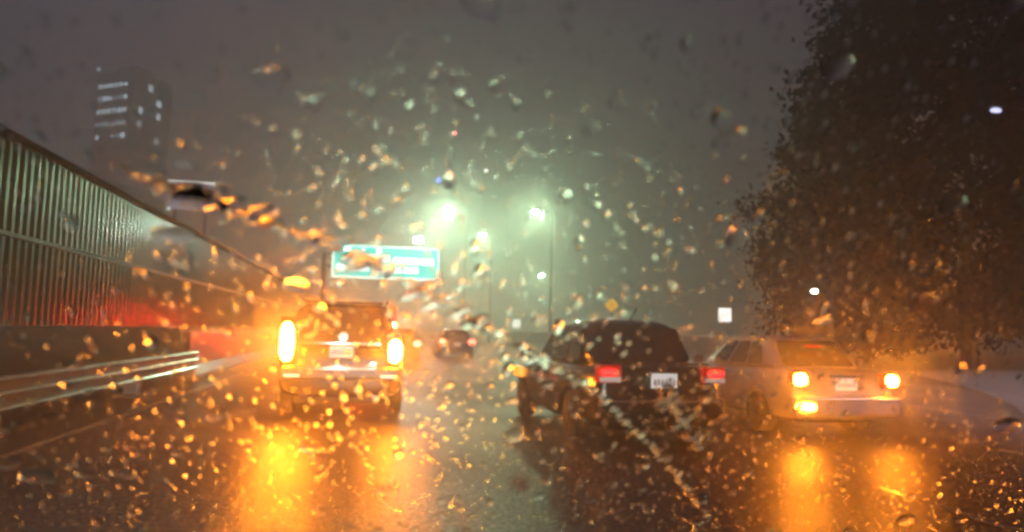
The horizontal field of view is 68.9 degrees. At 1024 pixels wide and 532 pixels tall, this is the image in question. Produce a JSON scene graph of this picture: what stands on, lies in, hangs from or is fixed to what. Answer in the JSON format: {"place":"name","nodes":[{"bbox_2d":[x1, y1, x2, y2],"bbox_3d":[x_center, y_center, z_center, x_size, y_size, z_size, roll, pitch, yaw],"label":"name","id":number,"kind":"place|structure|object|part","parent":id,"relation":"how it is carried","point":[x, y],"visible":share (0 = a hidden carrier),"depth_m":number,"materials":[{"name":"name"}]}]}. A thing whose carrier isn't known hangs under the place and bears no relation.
{"place":"outdoors","nodes":[
{"label":"outdoors","id":0,"kind":"place"},
{"bbox_2d":[90,65,172,212],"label":"office tower","id":1,"kind":"structure","parent":0,"point":[134,145],"depth_m":140.23,"materials":[{"name":"grey"}]},
{"bbox_2d":[0,355,279,476],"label":"shoulder","id":2,"kind":"object","parent":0,"point":[103,400],"depth_m":11.82},
{"bbox_2d":[0,351,198,437],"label":"guardrail","id":3,"kind":"object","parent":2,"relation":"on","point":[15,388],"visible":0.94,"depth_m":12.14,"materials":[{"name":"grey metal"}]},
{"bbox_2d":[0,360,278,456],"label":"lane line","id":4,"kind":"object","parent":2,"relation":"on","point":[18,451],"depth_m":10.88,"materials":[{"name":"paint"}]},
{"bbox_2d":[171,330,279,377],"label":"concrete barrier","id":5,"kind":"object","parent":2,"relation":"on","point":[215,349],"visible":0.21,"depth_m":24.31,"materials":[{"name":"grey concrete"}]},
{"bbox_2d":[0,124,319,375],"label":"noise wall","id":6,"kind":"structure","parent":0,"point":[31,239],"depth_m":17.59,"materials":[{"name":"metal"}]},
{"bbox_2d":[320,236,439,299],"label":"road sign","id":7,"kind":"object","parent":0,"point":[417,259],"visible":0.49,"depth_m":57.52,"materials":[{"name":"green reflective painted metal"},{"name":"white reflective lettering"}]},
{"bbox_2d":[414,237,421,247],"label":"floodlight","id":8,"kind":"object","parent":7,"relation":"attached to","point":[418,239],"visible":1,"depth_m":58.33,"materials":[{"name":"grey metal"}]},
{"bbox_2d":[383,305,396,327],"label":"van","id":9,"kind":"object","parent":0,"point":[393,308],"visible":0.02,"depth_m":43.57,"materials":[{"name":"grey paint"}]},
{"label":"rear door","id":10,"kind":"part","parent":9,"relation":"part of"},
{"bbox_2d":[431,329,474,358],"bbox_3d":[-3.118,4.054,39.094,2.140,1.477,4.573,2,-5,-10],"label":"car","id":11,"kind":"object","parent":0,"point":[454,339],"visible":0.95,"depth_m":37.15,"materials":[{"name":"grey paint"}]},
{"bbox_3d":[-2.836,3.455,37.685,1.235,0.378,0.385,2,-5,-10],"label":"rear window","id":12,"kind":"part","parent":11,"relation":"part of","materials":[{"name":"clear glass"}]},
{"bbox_2d":[479,169,486,329],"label":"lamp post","id":13,"kind":"object","parent":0,"point":[480,305],"visible":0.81,"depth_m":152.48,"materials":[{"name":"grey metal"}]},
{"bbox_2d":[0,334,1023,531],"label":"road","id":14,"kind":"structure","parent":0,"point":[970,463],"depth_m":7.78,"materials":[{"name":"grey asphalt"}]},
{"bbox_2d":[279,298,405,412],"bbox_3d":[-3.154,1.658,14.255,2.300,1.918,5.235,2,-5,-10],"label":"suv","id":15,"kind":"object","parent":14,"relation":"on","point":[339,341],"visible":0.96,"depth_m":11.90,"materials":[{"name":"brown paint"}]},
{"bbox_3d":[-2.723,0.955,12.055,1.351,0.518,0.126,2,-5,-10],"label":"rear window","id":16,"kind":"part","parent":15,"relation":"part of","materials":[{"name":"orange glass"}]},
{"bbox_2d":[394,328,420,363],"bbox_3d":[-4.892,3.359,31.679,2.140,1.477,4.573,2,-5,-10],"label":"car","id":17,"kind":"object","parent":14,"relation":"on","point":[411,352],"visible":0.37,"depth_m":29.68,"materials":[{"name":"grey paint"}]},
{"bbox_3d":[-4.610,2.760,30.270,1.235,0.378,0.385,2,-5,-10],"label":"rear window","id":18,"kind":"part","parent":17,"relation":"part of","materials":[{"name":"glass"}]},
{"bbox_2d":[2,385,1023,531],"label":"rain splashes","id":19,"kind":"object","parent":14,"relation":"on","point":[75,509],"visible":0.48,"depth_m":7.44,"materials":[{"name":"liquid"}]},
{"bbox_2d":[513,308,724,437],"bbox_3d":[1.390,1.613,11.969,2.200,1.846,5.060,3,-5,-13],"label":"car","id":20,"kind":"object","parent":14,"relation":"on","point":[663,342],"visible":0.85,"depth_m":10.10,"materials":[{"name":"black paint"}]},
{"bbox_3d":[0.631,1.188,11.883,0.102,0.461,0.904,3,-5,-13],"label":"side window","id":21,"kind":"part","parent":20,"relation":"part of","materials":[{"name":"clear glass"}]},
{"bbox_3d":[0.770,1.136,11.286,0.102,0.464,0.626,3,-5,-13],"label":"side window","id":22,"kind":"part","parent":20,"relation":"part of","materials":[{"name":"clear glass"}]},
{"bbox_3d":[0.920,1.081,10.636,0.102,0.468,0.597,3,-5,-13],"label":"side window","id":23,"kind":"part","parent":20,"relation":"part of","materials":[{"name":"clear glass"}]},
{"bbox_3d":[1.782,1.068,10.356,1.291,0.483,0.434,3,-5,-13],"label":"rear window","id":24,"kind":"part","parent":20,"relation":"part of","materials":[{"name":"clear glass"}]},
{"bbox_3d":[2.433,1.151,10.980,0.102,0.468,0.597,3,-5,-13],"label":"side window","id":25,"kind":"part","parent":20,"relation":"part of","materials":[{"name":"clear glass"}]},
{"bbox_2d":[475,342,1022,421],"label":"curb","id":26,"kind":"object","parent":14,"relation":"on","point":[903,404],"depth_m":15.79,"materials":[{"name":"concrete"}]},
{"bbox_2d":[862,483,1023,531],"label":"lane line","id":27,"kind":"object","parent":14,"relation":"on","point":[990,522],"visible":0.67,"depth_m":6.54,"materials":[{"name":"paint"}]},
{"bbox_2d":[1001,450,1023,454],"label":"lane line","id":28,"kind":"object","parent":14,"relation":"on","point":[1013,452],"visible":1,"depth_m":10.05,"materials":[{"name":"paint"}]},
{"bbox_2d":[0,0,1023,344],"label":"sky","id":29,"kind":"structure","parent":0,"point":[187,32],"materials":[{"name":"grey"}]},
{"bbox_2d":[10,325,1023,394],"bbox_3d":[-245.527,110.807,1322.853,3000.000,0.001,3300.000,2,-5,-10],"label":"ground","id":30,"kind":"structure","parent":0,"point":[1003,380],"depth_m":43.26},
{"bbox_2d":[165,180,215,326],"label":"billboard","id":31,"kind":"object","parent":30,"relation":"on","point":[175,206],"visible":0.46,"depth_m":66.44,"materials":[{"name":"white"}]},
{"bbox_2d":[605,298,617,318],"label":"road sign","id":32,"kind":"object","parent":30,"relation":"on","point":[611,305],"visible":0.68,"depth_m":44.78,"materials":[{"name":"metal"}]},
{"bbox_2d":[717,77,955,361],"bbox_3d":[16.324,-2.126,37.050,11.398,14.458,11.433,2,-5,-10],"label":"tree","id":33,"kind":"object","parent":30,"relation":"on","point":[793,312],"visible":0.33,"depth_m":35.71,"materials":[{"name":"green plant"}]},
{"bbox_2d":[792,257,950,363],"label":"tree","id":34,"kind":"object","parent":30,"relation":"on","point":[913,341],"visible":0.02,"depth_m":45.74,"materials":[{"name":"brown plant"}]},
{"bbox_2d":[769,0,1023,383],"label":"tree","id":35,"kind":"object","parent":30,"relation":"on","point":[876,90],"visible":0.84,"depth_m":26.77,"materials":[{"name":"green plant"}]},
{"bbox_2d":[946,5,1023,335],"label":"tree","id":36,"kind":"object","parent":30,"relation":"on","point":[988,200],"visible":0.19,"depth_m":26.86,"materials":[{"name":"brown plant"}]},
{"bbox_2d":[415,332,1023,418],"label":"shoulder","id":37,"kind":"object","parent":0,"point":[984,402],"depth_m":19.57},
{"bbox_2d":[431,178,440,335],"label":"radio mast","id":38,"kind":"object","parent":37,"relation":"on","point":[438,179],"visible":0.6,"depth_m":170.59,"materials":[{"name":"grey metal"}]},
{"bbox_2d":[446,132,455,328],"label":"radio mast","id":39,"kind":"object","parent":37,"relation":"on","point":[454,133],"visible":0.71,"depth_m":191.78,"materials":[{"name":"grey metal"}]},
{"bbox_2d":[443,207,467,329],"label":"street lamp","id":40,"kind":"object","parent":37,"relation":"on","point":[464,279],"visible":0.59,"depth_m":110.88,"materials":[{"name":"grey metal"}]},
{"bbox_2d":[479,233,491,341],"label":"street lamp","id":41,"kind":"object","parent":37,"relation":"on","point":[488,338],"visible":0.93,"depth_m":96.05,"materials":[{"name":"grey metal"}]},
{"bbox_2d":[512,320,519,342],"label":"road sign","id":42,"kind":"object","parent":37,"relation":"on","point":[516,323],"visible":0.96,"depth_m":76.11,"materials":[{"name":"metal"}]},
{"bbox_2d":[531,209,552,331],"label":"street lamp","id":43,"kind":"object","parent":37,"relation":"on","point":[551,262],"visible":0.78,"depth_m":67.89,"materials":[{"name":"grey metal"}]},
{"bbox_2d":[430,329,732,363],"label":"concrete barrier","id":44,"kind":"object","parent":37,"relation":"on","point":[705,346],"visible":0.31,"depth_m":66.28,"materials":[{"name":"grey concrete"}]},
{"bbox_2d":[718,308,730,345],"bbox_3d":[8.823,3.075,31.007,0.560,2.640,0.088,2,-5,-10],"label":"road sign","id":45,"kind":"object","parent":37,"relation":"on","point":[725,314],"visible":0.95,"depth_m":31.05,"materials":[{"name":"metal"}]},
{"bbox_2d":[810,288,833,339],"bbox_3d":[11.874,2.547,28.524,0.962,3.418,0.140,2,-5,-10],"label":"street lamp","id":46,"kind":"object","parent":37,"relation":"on","point":[832,311],"visible":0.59,"depth_m":28.61,"materials":[{"name":"grey metal"}]},
{"bbox_2d":[987,104,1023,112],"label":"street lamp","id":47,"kind":"object","parent":37,"relation":"on","point":[996,108],"visible":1,"depth_m":18.41,"materials":[{"name":"grey metal"}]},
{"bbox_2d":[692,335,899,430],"bbox_3d":[4.483,1.971,13.138,2.120,1.497,4.748,2,-5,-10],"label":"car","id":48,"kind":"object","parent":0,"point":[758,361],"visible":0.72,"depth_m":11.46,"materials":[{"name":"silver metal"}]},
{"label":"side window","id":49,"kind":"part","parent":48,"relation":"part of","materials":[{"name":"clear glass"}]},
{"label":"side window","id":50,"kind":"part","parent":48,"relation":"part of","materials":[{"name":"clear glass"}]},
{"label":"side window","id":51,"kind":"part","parent":48,"relation":"part of","materials":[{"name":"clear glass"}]},
{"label":"rear window","id":52,"kind":"part","parent":48,"relation":"part of","materials":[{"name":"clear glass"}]},
{"bbox_3d":[0.086,0.162,0.550,1.620,0.723,0.680,2,-5,-10],"label":"windscreen","id":53,"kind":"object","parent":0,"visible":0},
{"bbox_2d":[118,166,710,520],"bbox_3d":[-0.014,0.082,0.512,0.473,0.242,0.036,5,-6,-33],"label":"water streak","id":54,"kind":"object","parent":53,"relation":"on","point":[187,194],"visible":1,"depth_m":0.45,"materials":[{"name":"clear liquid"}]},
{"bbox_2d":[0,0,1023,531],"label":"raindrops","id":55,"kind":"object","parent":53,"relation":"on","point":[836,64],"visible":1,"depth_m":0.48,"materials":[{"name":"liquid"}]},
{"bbox_2d":[654,388,704,450],"bbox_3d":[0.131,0.119,0.572,0.062,0.052,0.020,6,-7,-43],"label":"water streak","id":56,"kind":"object","parent":53,"relation":"on","point":[667,402],"visible":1,"depth_m":0.57,"materials":[{"name":"clear liquid"}]}
]}

